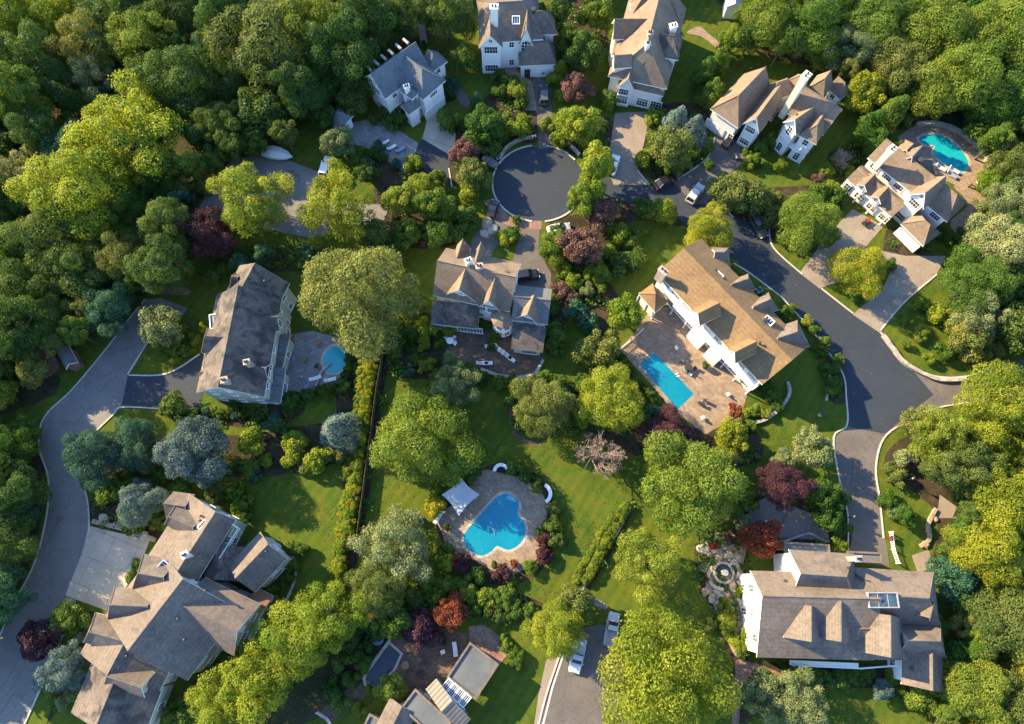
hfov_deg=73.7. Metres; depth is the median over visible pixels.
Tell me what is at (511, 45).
window
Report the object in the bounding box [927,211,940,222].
window
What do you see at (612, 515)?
topiary ball
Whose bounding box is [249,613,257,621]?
window
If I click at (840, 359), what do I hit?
shrub
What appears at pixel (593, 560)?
topiary ball
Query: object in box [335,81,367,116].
broadleaf tree
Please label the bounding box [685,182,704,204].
parked car
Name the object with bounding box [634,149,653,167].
shrub
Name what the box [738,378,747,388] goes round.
window
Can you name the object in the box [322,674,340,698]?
shrub
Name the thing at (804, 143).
window
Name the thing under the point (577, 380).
shrub
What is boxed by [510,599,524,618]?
hedge shrub
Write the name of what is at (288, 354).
window
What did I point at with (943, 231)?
shrub
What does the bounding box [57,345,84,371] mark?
garden shed
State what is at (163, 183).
broadleaf tree
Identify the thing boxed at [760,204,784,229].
shrub
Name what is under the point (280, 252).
garden soil
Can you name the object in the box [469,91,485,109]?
spruce tree
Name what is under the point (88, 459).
broadleaf tree
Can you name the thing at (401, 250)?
broadleaf tree
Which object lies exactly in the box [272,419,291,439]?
shrub
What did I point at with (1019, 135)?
broadleaf tree
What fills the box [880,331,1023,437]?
road
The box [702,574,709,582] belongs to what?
shrub
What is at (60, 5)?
broadleaf tree
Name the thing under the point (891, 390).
road
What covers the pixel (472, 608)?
hedge shrub
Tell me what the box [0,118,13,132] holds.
broadleaf tree
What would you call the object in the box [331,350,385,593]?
garden soil
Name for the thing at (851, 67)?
broadleaf tree
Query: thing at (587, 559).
topiary ball
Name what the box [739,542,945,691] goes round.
house
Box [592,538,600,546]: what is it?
topiary ball
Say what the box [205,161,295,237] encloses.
broadleaf tree
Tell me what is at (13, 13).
broadleaf tree
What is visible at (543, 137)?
driveway
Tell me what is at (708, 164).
shrub
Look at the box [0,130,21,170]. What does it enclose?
broadleaf tree
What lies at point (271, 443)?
garden soil
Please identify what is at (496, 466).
curved bench
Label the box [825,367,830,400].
garden wall
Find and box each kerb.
[0,299,144,635]
[24,635,62,723]
[80,473,89,561]
[96,406,192,429]
[127,342,147,373]
[128,354,199,375]
[492,145,531,221]
[538,651,561,723]
[545,211,570,221]
[547,145,575,159]
[679,137,715,178]
[734,263,780,295]
[768,228,802,274]
[780,296,848,550]
[821,288,852,313]
[875,396,1003,537]
[879,274,936,332]
[879,330,1006,377]
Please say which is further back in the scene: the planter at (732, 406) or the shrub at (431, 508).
the planter at (732, 406)
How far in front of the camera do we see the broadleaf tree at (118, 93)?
124.82 m
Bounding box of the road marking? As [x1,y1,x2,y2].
[542,658,562,723]
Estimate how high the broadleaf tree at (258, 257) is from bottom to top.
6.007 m
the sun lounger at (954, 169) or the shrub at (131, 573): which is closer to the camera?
the shrub at (131, 573)
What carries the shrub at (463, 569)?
on the garden soil at (487, 571)
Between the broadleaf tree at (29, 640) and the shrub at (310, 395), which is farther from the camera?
the shrub at (310, 395)
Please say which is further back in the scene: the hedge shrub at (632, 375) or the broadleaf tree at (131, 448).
the hedge shrub at (632, 375)
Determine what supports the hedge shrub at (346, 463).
on the garden soil at (343, 405)
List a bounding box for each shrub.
[46,680,60,696]
[54,691,76,711]
[64,686,79,701]
[66,629,85,643]
[77,472,101,490]
[80,621,90,637]
[95,479,117,505]
[108,469,138,501]
[120,513,143,535]
[124,569,136,584]
[131,557,140,570]
[139,465,164,487]
[149,512,166,531]
[153,464,168,482]
[154,333,182,356]
[157,389,189,419]
[159,705,182,723]
[167,353,182,366]
[168,480,191,493]
[170,695,197,723]
[173,409,194,428]
[175,316,190,334]
[176,344,188,357]
[183,681,208,709]
[184,672,198,682]
[186,345,196,355]
[187,333,202,347]
[187,408,204,429]
[197,261,221,284]
[198,321,209,333]
[198,667,216,688]
[204,482,225,504]
[216,256,234,274]
[223,482,244,501]
[226,399,238,412]
[230,456,243,470]
[230,496,248,514]
[236,426,264,456]
[238,458,259,479]
[238,509,254,523]
[241,492,255,505]
[245,466,262,482]
[258,452,272,466]
[260,411,281,432]
[263,612,276,625]
[266,583,279,601]
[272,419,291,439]
[279,390,300,408]
[280,444,303,468]
[280,572,295,587]
[281,430,309,458]
[281,540,295,554]
[285,559,301,572]
[293,541,309,558]
[297,258,308,269]
[298,459,314,476]
[300,389,308,399]
[302,386,317,401]
[302,446,334,474]
[316,385,321,394]
[319,385,332,397]
[322,443,346,463]
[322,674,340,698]
[325,381,336,392]
[325,564,338,575]
[329,573,343,584]
[330,651,353,673]
[330,691,352,713]
[331,561,347,575]
[334,524,343,534]
[334,554,348,567]
[335,537,351,552]
[335,547,348,558]
[336,377,350,395]
[336,511,345,519]
[337,500,348,511]
[339,629,360,650]
[340,369,350,378]
[340,473,350,483]
[340,515,355,528]
[340,530,350,542]
[341,465,352,476]
[341,492,348,503]
[341,521,355,535]
[341,670,362,689]
[343,357,352,364]
[343,362,352,370]
[343,458,354,467]
[343,505,355,518]
[344,149,362,166]
[345,352,354,358]
[345,453,353,461]
[345,498,358,511]
[346,482,361,496]
[346,491,360,503]
[346,648,363,662]
[347,473,362,487]
[348,408,360,418]
[349,457,364,471]
[349,611,370,634]
[351,443,366,455]
[351,466,364,476]
[351,699,368,717]
[352,391,363,402]
[352,402,359,411]
[352,434,368,447]
[353,375,365,385]
[353,382,363,392]
[353,450,365,461]
[354,416,369,430]
[354,652,372,674]
[355,146,365,158]
[355,365,366,378]
[355,409,369,421]
[356,427,368,438]
[357,638,373,654]
[358,394,371,404]
[359,385,373,398]
[359,402,372,413]
[360,155,374,166]
[361,368,377,381]
[362,359,377,370]
[362,377,375,388]
[364,351,377,363]
[364,684,373,695]
[365,625,383,641]
[367,146,379,158]
[368,114,381,125]
[373,139,386,151]
[377,105,393,120]
[377,151,388,162]
[381,113,398,132]
[386,339,405,357]
[390,109,407,127]
[390,157,401,168]
[394,323,418,348]
[394,581,414,600]
[395,629,405,638]
[399,284,421,303]
[401,596,419,614]
[402,300,427,323]
[402,362,416,377]
[403,154,424,171]
[409,353,419,365]
[414,589,430,609]
[415,315,437,335]
[417,335,429,351]
[417,359,428,373]
[420,575,438,593]
[424,495,447,518]
[424,588,447,609]
[425,357,436,370]
[428,168,446,188]
[429,368,443,379]
[429,485,444,502]
[431,575,450,593]
[433,337,444,349]
[435,552,453,571]
[436,107,463,134]
[438,216,452,232]
[438,541,455,555]
[440,636,446,645]
[442,195,466,222]
[442,327,456,336]
[442,574,458,591]
[443,87,456,100]
[444,76,459,90]
[448,224,468,242]
[449,551,463,568]
[453,206,479,232]
[453,576,467,591]
[454,553,471,575]
[458,179,479,204]
[459,469,477,485]
[459,579,472,595]
[460,583,479,604]
[464,566,485,584]
[466,141,484,157]
[467,599,481,614]
[469,459,487,476]
[475,585,495,607]
[478,371,489,386]
[480,138,501,157]
[481,607,493,621]
[483,586,500,609]
[486,330,500,343]
[486,342,497,350]
[490,68,506,82]
[490,83,506,98]
[491,126,509,143]
[491,563,511,581]
[491,607,505,623]
[492,375,508,391]
[493,229,504,240]
[493,594,508,608]
[495,585,514,606]
[498,110,517,130]
[498,633,508,644]
[499,232,513,247]
[499,638,513,653]
[500,74,519,95]
[500,596,516,612]
[502,611,514,625]
[503,225,519,242]
[503,390,526,416]
[505,112,531,139]
[506,79,528,101]
[506,460,524,475]
[506,575,515,588]
[506,644,519,659]
[507,371,520,386]
[509,661,521,671]
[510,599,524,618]
[511,215,520,224]
[511,415,528,430]
[513,647,525,662]
[514,94,528,109]
[518,467,533,484]
[518,603,533,622]
[521,559,538,575]
[522,115,532,127]
[525,601,538,617]
[531,479,542,493]
[535,369,557,386]
[535,547,553,565]
[536,532,551,549]
[538,115,554,132]
[541,514,559,532]
[544,320,566,345]
[544,335,563,356]
[545,68,563,86]
[545,500,560,513]
[547,530,564,547]
[549,130,567,148]
[549,280,568,300]
[549,305,558,317]
[549,374,569,402]
[550,221,564,232]
[550,520,562,531]
[553,260,571,278]
[554,88,568,101]
[556,412,578,436]
[562,298,589,325]
[563,289,579,304]
[565,271,583,289]
[565,395,591,417]
[573,373,590,392]
[576,311,599,334]
[579,281,595,297]
[583,258,611,282]
[592,127,607,146]
[592,274,612,292]
[593,117,608,129]
[599,87,616,104]
[601,244,619,264]
[602,96,619,111]
[603,222,628,249]
[609,251,640,279]
[617,353,626,362]
[621,230,638,251]
[621,359,629,367]
[625,365,634,372]
[627,245,648,267]
[627,399,645,415]
[629,371,637,377]
[631,226,647,238]
[633,376,640,382]
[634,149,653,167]
[638,381,646,388]
[642,387,650,395]
[642,404,661,422]
[644,106,664,126]
[644,144,658,160]
[646,130,656,144]
[646,391,655,400]
[650,397,660,404]
[653,108,666,121]
[655,159,670,174]
[670,164,684,177]
[687,140,700,159]
[693,84,707,100]
[693,95,703,104]
[697,554,707,563]
[700,141,714,154]
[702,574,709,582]
[703,157,715,169]
[703,617,716,631]
[708,542,717,549]
[716,596,731,610]
[717,609,735,626]
[719,619,736,637]
[722,509,739,522]
[723,532,734,544]
[727,500,750,516]
[727,634,744,651]
[729,405,744,418]
[731,512,751,530]
[733,586,742,597]
[734,417,747,436]
[734,643,749,659]
[738,488,759,510]
[738,626,745,639]
[741,154,755,169]
[741,408,755,419]
[742,147,752,156]
[744,419,756,431]
[749,152,765,168]
[749,403,760,416]
[752,137,770,154]
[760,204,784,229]
[760,380,774,394]
[760,408,771,417]
[764,389,781,405]
[766,131,777,149]
[769,191,792,208]
[769,398,784,412]
[772,156,787,171]
[775,220,797,245]
[775,658,787,670]
[780,314,786,320]
[781,305,793,315]
[788,303,798,310]
[800,313,813,326]
[802,666,823,687]
[808,324,821,334]
[808,343,815,350]
[809,183,828,204]
[811,173,826,184]
[814,539,826,543]
[815,350,823,357]
[817,161,835,178]
[817,336,830,350]
[817,362,824,369]
[818,226,841,244]
[819,668,846,688]
[820,178,840,196]
[822,384,837,396]
[824,362,841,374]
[825,195,837,207]
[825,375,843,389]
[830,534,848,552]
[831,186,848,205]
[831,352,844,364]
[831,520,854,539]
[834,489,852,511]
[838,278,860,291]
[839,668,859,691]
[844,165,854,178]
[844,288,865,301]
[858,664,876,685]
[875,488,896,507]
[882,460,899,474]
[884,667,900,686]
[885,505,899,519]
[886,257,897,271]
[886,468,908,488]
[892,685,907,700]
[893,449,918,467]
[898,113,917,128]
[898,681,908,689]
[899,313,914,326]
[900,340,911,348]
[903,686,939,715]
[907,440,931,461]
[912,296,930,310]
[912,326,930,342]
[921,353,935,366]
[922,670,949,700]
[925,301,953,324]
[934,341,955,362]
[935,227,949,238]
[935,693,962,716]
[941,232,956,244]
[942,317,959,337]
[954,226,967,240]
[956,347,981,360]
[958,230,977,244]
[976,199,993,215]
[982,340,1005,360]
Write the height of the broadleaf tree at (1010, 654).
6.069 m
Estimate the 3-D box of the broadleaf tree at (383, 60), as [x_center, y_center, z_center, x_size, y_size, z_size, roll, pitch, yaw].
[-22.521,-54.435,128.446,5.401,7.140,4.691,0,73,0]
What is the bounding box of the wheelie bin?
[887,535,895,540]
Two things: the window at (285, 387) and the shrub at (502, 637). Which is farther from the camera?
the window at (285, 387)
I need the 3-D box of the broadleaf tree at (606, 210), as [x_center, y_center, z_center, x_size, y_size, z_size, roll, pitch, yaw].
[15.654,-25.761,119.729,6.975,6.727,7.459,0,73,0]
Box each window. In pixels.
[157,700,166,710]
[197,655,207,668]
[207,654,217,662]
[222,582,237,587]
[225,536,231,543]
[231,537,239,544]
[237,589,251,595]
[237,631,248,645]
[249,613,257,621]
[272,568,285,578]
[275,543,284,552]
[278,319,282,328]
[282,382,287,394]
[286,350,290,359]
[288,302,293,310]
[373,85,381,97]
[393,103,400,111]
[430,89,437,99]
[431,324,443,329]
[457,327,470,332]
[469,328,483,333]
[480,306,486,311]
[484,46,498,53]
[485,64,497,71]
[508,42,514,48]
[508,59,514,65]
[520,40,531,50]
[521,350,536,354]
[616,95,628,104]
[617,88,628,95]
[635,97,648,107]
[649,100,661,109]
[662,282,669,289]
[667,298,673,308]
[670,290,679,301]
[681,302,690,312]
[702,325,711,335]
[713,336,722,346]
[727,367,736,376]
[736,362,744,370]
[738,136,749,146]
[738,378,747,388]
[742,607,746,615]
[744,124,756,135]
[746,371,756,382]
[747,583,753,592]
[749,608,755,616]
[751,632,757,641]
[774,141,782,152]
[784,125,793,136]
[790,152,800,161]
[800,139,808,147]
[841,181,852,191]
[852,191,864,203]
[864,201,877,213]
[868,163,880,173]
[876,212,889,223]
[879,173,891,183]
[889,660,895,665]
[891,182,903,192]
[894,211,906,222]
[907,197,920,209]
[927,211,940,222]
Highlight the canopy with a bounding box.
[441,478,480,516]
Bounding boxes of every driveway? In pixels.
[66,526,148,610]
[121,353,202,407]
[198,156,387,237]
[413,139,452,186]
[422,113,455,153]
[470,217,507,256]
[512,229,550,288]
[532,77,551,148]
[541,624,638,723]
[609,111,648,184]
[674,135,744,203]
[749,497,828,539]
[800,209,882,287]
[832,426,889,565]
[853,251,945,331]
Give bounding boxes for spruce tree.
[319,412,362,454]
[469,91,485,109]
[660,105,687,132]
[679,114,708,152]
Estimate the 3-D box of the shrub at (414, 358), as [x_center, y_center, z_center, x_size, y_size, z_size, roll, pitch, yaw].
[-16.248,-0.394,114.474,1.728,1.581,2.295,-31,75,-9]
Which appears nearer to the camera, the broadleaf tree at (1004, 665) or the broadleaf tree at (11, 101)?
the broadleaf tree at (1004, 665)
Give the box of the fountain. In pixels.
[712,561,734,583]
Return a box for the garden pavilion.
[330,108,352,131]
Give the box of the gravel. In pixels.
[701,533,746,656]
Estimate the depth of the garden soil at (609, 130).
127.95 m
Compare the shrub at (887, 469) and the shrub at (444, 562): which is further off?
the shrub at (887, 469)
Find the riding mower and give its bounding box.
[861,218,870,226]
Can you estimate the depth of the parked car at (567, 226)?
121.69 m
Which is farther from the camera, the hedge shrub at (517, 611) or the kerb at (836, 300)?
the kerb at (836, 300)
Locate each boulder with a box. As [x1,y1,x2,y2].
[99,514,108,521]
[139,530,148,541]
[480,229,489,237]
[481,217,492,229]
[487,224,497,235]
[696,544,709,554]
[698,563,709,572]
[701,587,709,596]
[708,596,715,603]
[712,589,721,594]
[714,553,722,562]
[716,594,725,601]
[721,591,729,599]
[724,550,734,560]
[728,580,737,591]
[729,558,738,566]
[733,551,740,559]
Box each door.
[425,96,445,120]
[524,69,529,77]
[536,68,554,76]
[705,118,725,137]
[893,227,919,252]
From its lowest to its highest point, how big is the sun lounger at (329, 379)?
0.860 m
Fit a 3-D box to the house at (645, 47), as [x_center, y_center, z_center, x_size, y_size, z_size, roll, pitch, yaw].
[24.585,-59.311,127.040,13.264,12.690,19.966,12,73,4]
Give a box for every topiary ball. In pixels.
[200,406,210,415]
[208,408,217,417]
[215,408,225,418]
[224,411,230,418]
[230,411,239,418]
[238,408,247,418]
[572,574,580,584]
[574,568,583,577]
[578,561,586,570]
[581,574,589,585]
[582,556,590,564]
[583,569,594,580]
[585,562,598,574]
[586,549,593,557]
[589,544,596,551]
[590,556,600,566]
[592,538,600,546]
[594,550,603,560]
[595,530,604,540]
[595,543,607,556]
[600,526,607,533]
[600,537,611,550]
[602,531,614,543]
[604,520,611,527]
[607,512,616,522]
[607,526,617,534]
[611,521,620,529]
[613,513,624,524]
[616,507,628,519]
[619,501,630,512]
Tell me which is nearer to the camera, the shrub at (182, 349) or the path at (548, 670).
the path at (548, 670)
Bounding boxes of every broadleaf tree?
[0,0,59,44]
[0,17,68,85]
[0,61,55,130]
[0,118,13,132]
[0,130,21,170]
[0,142,52,198]
[0,173,22,221]
[0,187,39,237]
[0,202,85,280]
[0,222,48,285]
[0,257,68,314]
[0,294,53,367]
[0,356,15,380]
[0,378,19,410]
[0,424,40,472]
[0,451,52,514]
[0,504,41,570]
[0,557,38,627]
[1,345,24,363]
[2,103,62,158]
[2,144,133,244]
[2,413,41,446]
[3,491,44,528]
[15,52,86,114]
[15,353,50,389]
[16,617,66,662]
[19,0,90,40]
[20,187,59,214]
[23,291,77,340]
[30,638,88,693]
[32,160,63,186]
[37,236,111,299]
[38,331,64,356]
[39,118,95,175]
[42,6,117,78]
[48,599,91,638]
[54,89,91,120]
[56,115,73,132]
[56,315,93,345]
[58,68,186,186]
[60,427,128,492]
[66,54,118,103]
[69,296,95,317]
[72,0,152,49]
[79,221,114,248]
[80,281,137,337]
[83,85,113,107]
[92,7,177,81]
[93,231,145,284]
[96,183,147,243]
[104,415,169,472]
[107,63,125,80]
[111,268,144,294]
[114,77,129,98]
[116,477,169,528]
[119,171,144,189]
[122,231,195,294]
[123,0,198,38]
[127,228,152,246]
[128,42,220,119]
[129,188,153,209]
[134,142,191,200]
[135,304,184,347]
[136,196,198,244]
[151,414,230,489]
[156,26,190,51]
[165,102,187,123]
[167,189,195,214]
[171,150,211,177]
[171,205,236,260]
[180,10,201,32]
[181,122,212,152]
[183,675,257,723]
[189,31,215,58]
[189,99,247,146]
[189,174,214,195]
[193,0,264,47]
[194,99,209,119]
[196,636,292,723]
[199,142,229,173]
[200,0,312,97]
[200,51,221,80]
[205,44,264,101]
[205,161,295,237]
[217,90,237,110]
[217,132,247,162]
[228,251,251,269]
[232,86,289,144]
[239,129,267,156]
[247,0,263,16]
[249,598,329,695]
[251,66,279,91]
[251,244,276,266]
[265,50,328,119]
[267,119,298,151]
[273,0,348,66]
[278,105,304,126]
[289,580,372,661]
[293,157,375,248]
[295,245,424,364]
[298,244,319,262]
[304,7,380,99]
[309,101,336,129]
[316,67,342,99]
[319,124,355,156]
[329,0,350,17]
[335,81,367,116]
[337,0,402,52]
[343,558,409,617]
[347,503,432,583]
[353,158,378,182]
[353,217,392,253]
[366,29,388,63]
[368,387,484,487]
[370,600,412,640]
[371,671,408,702]
[375,241,405,268]
[379,0,444,45]
[380,56,391,64]
[380,181,416,214]
[391,217,420,249]
[402,606,441,649]
[407,172,434,194]
[410,186,448,220]
[411,0,476,41]
[420,219,453,249]
[429,351,481,406]
[431,590,469,632]
[448,136,478,164]
[449,41,476,71]
[455,156,494,191]
[463,102,504,144]
[509,375,575,438]
[519,596,586,660]
[537,229,570,265]
[539,2,545,9]
[543,0,570,36]
[552,582,594,629]
[554,105,601,147]
[555,226,602,265]
[556,21,577,58]
[560,71,596,102]
[563,28,605,73]
[566,177,606,217]
[571,328,621,375]
[572,360,645,434]
[577,0,613,34]
[577,139,615,183]
[582,195,620,232]
[594,601,744,723]
[607,291,642,331]
[612,526,684,605]
[633,197,655,219]
[638,429,749,538]
[639,401,694,462]
[646,197,678,224]
[649,124,693,170]
[682,201,734,246]
[705,170,749,215]
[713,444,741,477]
[714,416,748,452]
[715,22,748,55]
[730,0,805,47]
[730,17,766,54]
[732,178,773,216]
[737,518,784,559]
[737,665,784,718]
[754,458,818,511]
[758,663,829,723]
[768,446,798,472]
[769,30,794,66]
[771,0,842,67]
[776,189,842,256]
[789,0,812,20]
[791,424,837,469]
[803,0,862,36]
[806,476,841,512]
[810,49,830,73]
[811,502,844,532]
[821,19,885,72]
[825,245,890,300]
[836,57,861,79]
[840,0,916,54]
[843,69,887,113]
[866,33,932,96]
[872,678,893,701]
[892,0,979,64]
[893,140,903,146]
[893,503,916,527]
[896,405,934,438]
[898,78,922,101]
[910,55,986,119]
[910,404,970,466]
[915,37,1017,118]
[917,438,993,499]
[925,555,984,603]
[934,699,964,723]
[934,709,962,723]
[935,534,968,561]
[937,242,1019,314]
[938,614,949,635]
[938,657,1016,723]
[940,0,1023,74]
[940,505,1023,591]
[942,514,976,537]
[943,639,976,678]
[944,315,992,362]
[946,580,996,626]
[948,287,1015,340]
[948,606,977,639]
[951,359,1023,449]
[952,0,982,13]
[953,498,991,531]
[956,465,1023,537]
[960,640,998,666]
[961,91,1019,140]
[961,627,990,647]
[961,717,976,723]
[962,212,1023,282]
[963,578,1023,665]
[964,56,1023,132]
[964,430,988,452]
[965,446,1008,483]
[969,175,1023,223]
[970,664,1023,723]
[973,58,1010,89]
[973,122,1015,159]
[975,169,1008,195]
[978,138,1023,184]
[980,0,1021,36]
[988,429,1023,471]
[989,210,1023,241]
[990,294,1012,309]
[991,260,1023,310]
[991,299,1023,355]
[993,553,1023,588]
[995,652,1023,673]
[997,173,1020,190]
[997,645,1020,664]
[999,582,1023,602]
[1008,507,1023,545]
[1011,127,1023,143]
[1015,441,1023,473]
[1015,654,1023,679]
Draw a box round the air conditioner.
[754,287,762,294]
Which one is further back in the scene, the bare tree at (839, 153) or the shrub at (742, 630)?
the bare tree at (839, 153)
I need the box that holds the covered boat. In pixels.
[261,145,292,159]
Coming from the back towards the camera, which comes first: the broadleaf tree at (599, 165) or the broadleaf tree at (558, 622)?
the broadleaf tree at (599, 165)
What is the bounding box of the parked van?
[318,156,333,177]
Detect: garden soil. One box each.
[47,611,105,722]
[78,422,339,488]
[89,486,170,541]
[189,395,304,427]
[226,248,321,270]
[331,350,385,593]
[372,158,466,249]
[383,312,467,378]
[416,582,547,620]
[433,462,552,584]
[449,86,537,186]
[507,381,584,436]
[545,200,687,273]
[546,255,621,334]
[550,117,612,160]
[556,0,607,74]
[576,499,634,589]
[582,411,763,467]
[639,102,709,178]
[694,529,748,663]
[726,185,842,251]
[730,661,894,723]
[738,484,851,546]
[807,327,845,403]
[827,124,893,183]
[883,226,949,258]
[885,425,1021,576]
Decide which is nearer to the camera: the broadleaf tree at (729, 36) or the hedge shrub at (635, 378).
the hedge shrub at (635, 378)
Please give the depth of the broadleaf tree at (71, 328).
110.17 m
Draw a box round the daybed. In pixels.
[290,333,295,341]
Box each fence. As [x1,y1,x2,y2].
[315,711,330,723]
[355,351,383,537]
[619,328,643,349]
[889,531,900,563]
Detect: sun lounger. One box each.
[309,374,321,380]
[323,376,336,381]
[386,144,396,149]
[395,146,405,152]
[432,512,442,523]
[452,642,457,656]
[481,361,492,365]
[505,352,515,362]
[936,163,945,171]
[947,170,956,179]
[949,165,959,173]
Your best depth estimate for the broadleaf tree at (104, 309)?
111.54 m
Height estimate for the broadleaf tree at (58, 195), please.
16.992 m
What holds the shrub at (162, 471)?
on the ground at (576, 488)
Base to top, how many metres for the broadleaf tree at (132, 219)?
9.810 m
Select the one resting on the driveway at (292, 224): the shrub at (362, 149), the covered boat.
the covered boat
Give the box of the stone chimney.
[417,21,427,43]
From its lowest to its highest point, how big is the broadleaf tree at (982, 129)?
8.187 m
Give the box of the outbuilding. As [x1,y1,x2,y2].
[723,0,740,19]
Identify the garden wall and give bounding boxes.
[91,519,156,541]
[278,555,296,614]
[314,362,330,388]
[363,639,390,687]
[480,359,544,378]
[498,135,533,160]
[563,140,579,155]
[581,511,630,589]
[706,565,723,591]
[726,554,740,573]
[729,587,742,617]
[749,381,791,424]
[777,532,829,542]
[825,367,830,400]
[881,334,966,381]
[914,120,991,168]
[919,508,937,547]
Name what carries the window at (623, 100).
in the house at (645, 47)
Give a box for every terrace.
[285,331,350,391]
[347,119,417,172]
[372,625,467,697]
[437,470,546,574]
[446,328,545,374]
[469,625,505,664]
[620,307,747,433]
[898,126,988,189]
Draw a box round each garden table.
[314,339,320,344]
[401,661,408,669]
[446,337,453,343]
[684,364,692,371]
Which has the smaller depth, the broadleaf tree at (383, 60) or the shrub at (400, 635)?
the shrub at (400, 635)
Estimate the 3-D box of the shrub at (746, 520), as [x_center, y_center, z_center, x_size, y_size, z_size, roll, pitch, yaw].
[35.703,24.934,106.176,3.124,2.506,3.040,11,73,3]
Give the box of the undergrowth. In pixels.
[1,0,1023,723]
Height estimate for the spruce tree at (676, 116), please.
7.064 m
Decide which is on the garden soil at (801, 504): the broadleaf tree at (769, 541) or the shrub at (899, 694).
the broadleaf tree at (769, 541)
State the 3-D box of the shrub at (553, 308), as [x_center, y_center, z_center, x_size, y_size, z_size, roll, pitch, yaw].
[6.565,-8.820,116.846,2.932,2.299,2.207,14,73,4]
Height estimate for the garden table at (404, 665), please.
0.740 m
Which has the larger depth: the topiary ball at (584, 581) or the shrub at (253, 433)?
the shrub at (253, 433)
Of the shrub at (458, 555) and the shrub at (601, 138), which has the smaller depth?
the shrub at (458, 555)
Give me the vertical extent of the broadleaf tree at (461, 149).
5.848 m
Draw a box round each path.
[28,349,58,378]
[115,266,190,294]
[317,681,370,723]
[443,78,469,106]
[483,198,541,228]
[504,67,536,110]
[509,407,540,445]
[534,656,557,723]
[579,585,607,608]
[687,26,719,46]
[732,660,779,723]
[912,549,933,571]
[937,495,956,517]
[950,186,985,233]
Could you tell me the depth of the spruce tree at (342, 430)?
107.38 m
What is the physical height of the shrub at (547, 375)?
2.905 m
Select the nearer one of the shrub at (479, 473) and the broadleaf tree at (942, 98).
the shrub at (479, 473)
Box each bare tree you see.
[574,429,627,479]
[832,147,854,169]
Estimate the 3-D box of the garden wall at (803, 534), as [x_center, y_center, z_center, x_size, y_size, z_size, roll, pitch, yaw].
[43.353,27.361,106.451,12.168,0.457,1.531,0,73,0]
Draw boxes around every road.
[0,298,186,723]
[493,146,580,220]
[574,166,932,433]
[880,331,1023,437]
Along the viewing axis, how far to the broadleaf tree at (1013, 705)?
94.01 m
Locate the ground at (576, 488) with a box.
[0,0,1023,723]
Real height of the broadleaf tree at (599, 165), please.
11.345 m
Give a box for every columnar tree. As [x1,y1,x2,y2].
[554,59,567,79]
[689,56,716,90]
[699,77,725,109]
[711,44,731,77]
[851,108,887,147]
[862,127,888,155]
[868,94,910,133]
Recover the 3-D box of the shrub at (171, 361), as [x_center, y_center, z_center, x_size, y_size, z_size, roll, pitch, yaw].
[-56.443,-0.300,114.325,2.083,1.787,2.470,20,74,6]
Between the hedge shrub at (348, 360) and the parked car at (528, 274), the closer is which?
the hedge shrub at (348, 360)
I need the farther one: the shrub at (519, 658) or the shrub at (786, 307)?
the shrub at (786, 307)
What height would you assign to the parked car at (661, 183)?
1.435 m
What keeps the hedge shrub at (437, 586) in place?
on the garden soil at (527, 598)
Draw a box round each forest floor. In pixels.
[0,0,476,414]
[0,449,44,604]
[232,604,402,723]
[717,0,1023,324]
[935,464,1023,723]
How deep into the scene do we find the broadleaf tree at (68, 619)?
99.83 m
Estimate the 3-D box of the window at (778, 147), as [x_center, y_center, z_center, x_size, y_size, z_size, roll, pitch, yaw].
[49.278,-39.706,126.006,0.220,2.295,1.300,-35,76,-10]
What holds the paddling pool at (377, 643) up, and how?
on the forest floor at (292, 712)
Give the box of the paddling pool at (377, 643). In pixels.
[372,639,383,644]
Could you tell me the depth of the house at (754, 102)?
122.41 m
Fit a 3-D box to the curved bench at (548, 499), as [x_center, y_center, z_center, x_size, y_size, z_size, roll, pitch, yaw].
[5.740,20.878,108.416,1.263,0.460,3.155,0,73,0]
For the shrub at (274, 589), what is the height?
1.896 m
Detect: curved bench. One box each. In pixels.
[493,463,507,470]
[544,484,551,502]
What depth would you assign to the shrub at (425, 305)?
115.38 m
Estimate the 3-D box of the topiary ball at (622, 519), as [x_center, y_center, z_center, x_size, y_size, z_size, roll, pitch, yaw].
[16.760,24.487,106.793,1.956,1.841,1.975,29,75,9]
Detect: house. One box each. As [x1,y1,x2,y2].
[71,491,292,723]
[196,263,297,404]
[364,642,498,723]
[365,38,447,126]
[431,239,551,355]
[476,0,556,77]
[608,0,685,109]
[636,239,809,394]
[705,66,850,163]
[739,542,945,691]
[840,138,967,252]
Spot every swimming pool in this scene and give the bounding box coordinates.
[321,344,345,374]
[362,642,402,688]
[461,491,527,558]
[633,347,699,413]
[916,132,970,174]
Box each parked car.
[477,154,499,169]
[487,199,499,217]
[518,268,539,282]
[538,85,549,105]
[546,222,570,234]
[568,638,586,673]
[603,611,620,646]
[612,154,620,175]
[652,173,678,190]
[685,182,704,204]
[721,135,737,149]
[748,213,768,238]
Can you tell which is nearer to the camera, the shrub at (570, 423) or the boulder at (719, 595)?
the boulder at (719, 595)
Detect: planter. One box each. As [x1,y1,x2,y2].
[444,523,451,531]
[491,560,497,569]
[510,559,517,567]
[535,527,543,535]
[702,361,710,368]
[728,402,736,409]
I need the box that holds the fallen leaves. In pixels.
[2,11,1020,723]
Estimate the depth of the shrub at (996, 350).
113.46 m
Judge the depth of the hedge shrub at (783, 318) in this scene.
116.93 m
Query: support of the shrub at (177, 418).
on the ground at (576, 488)

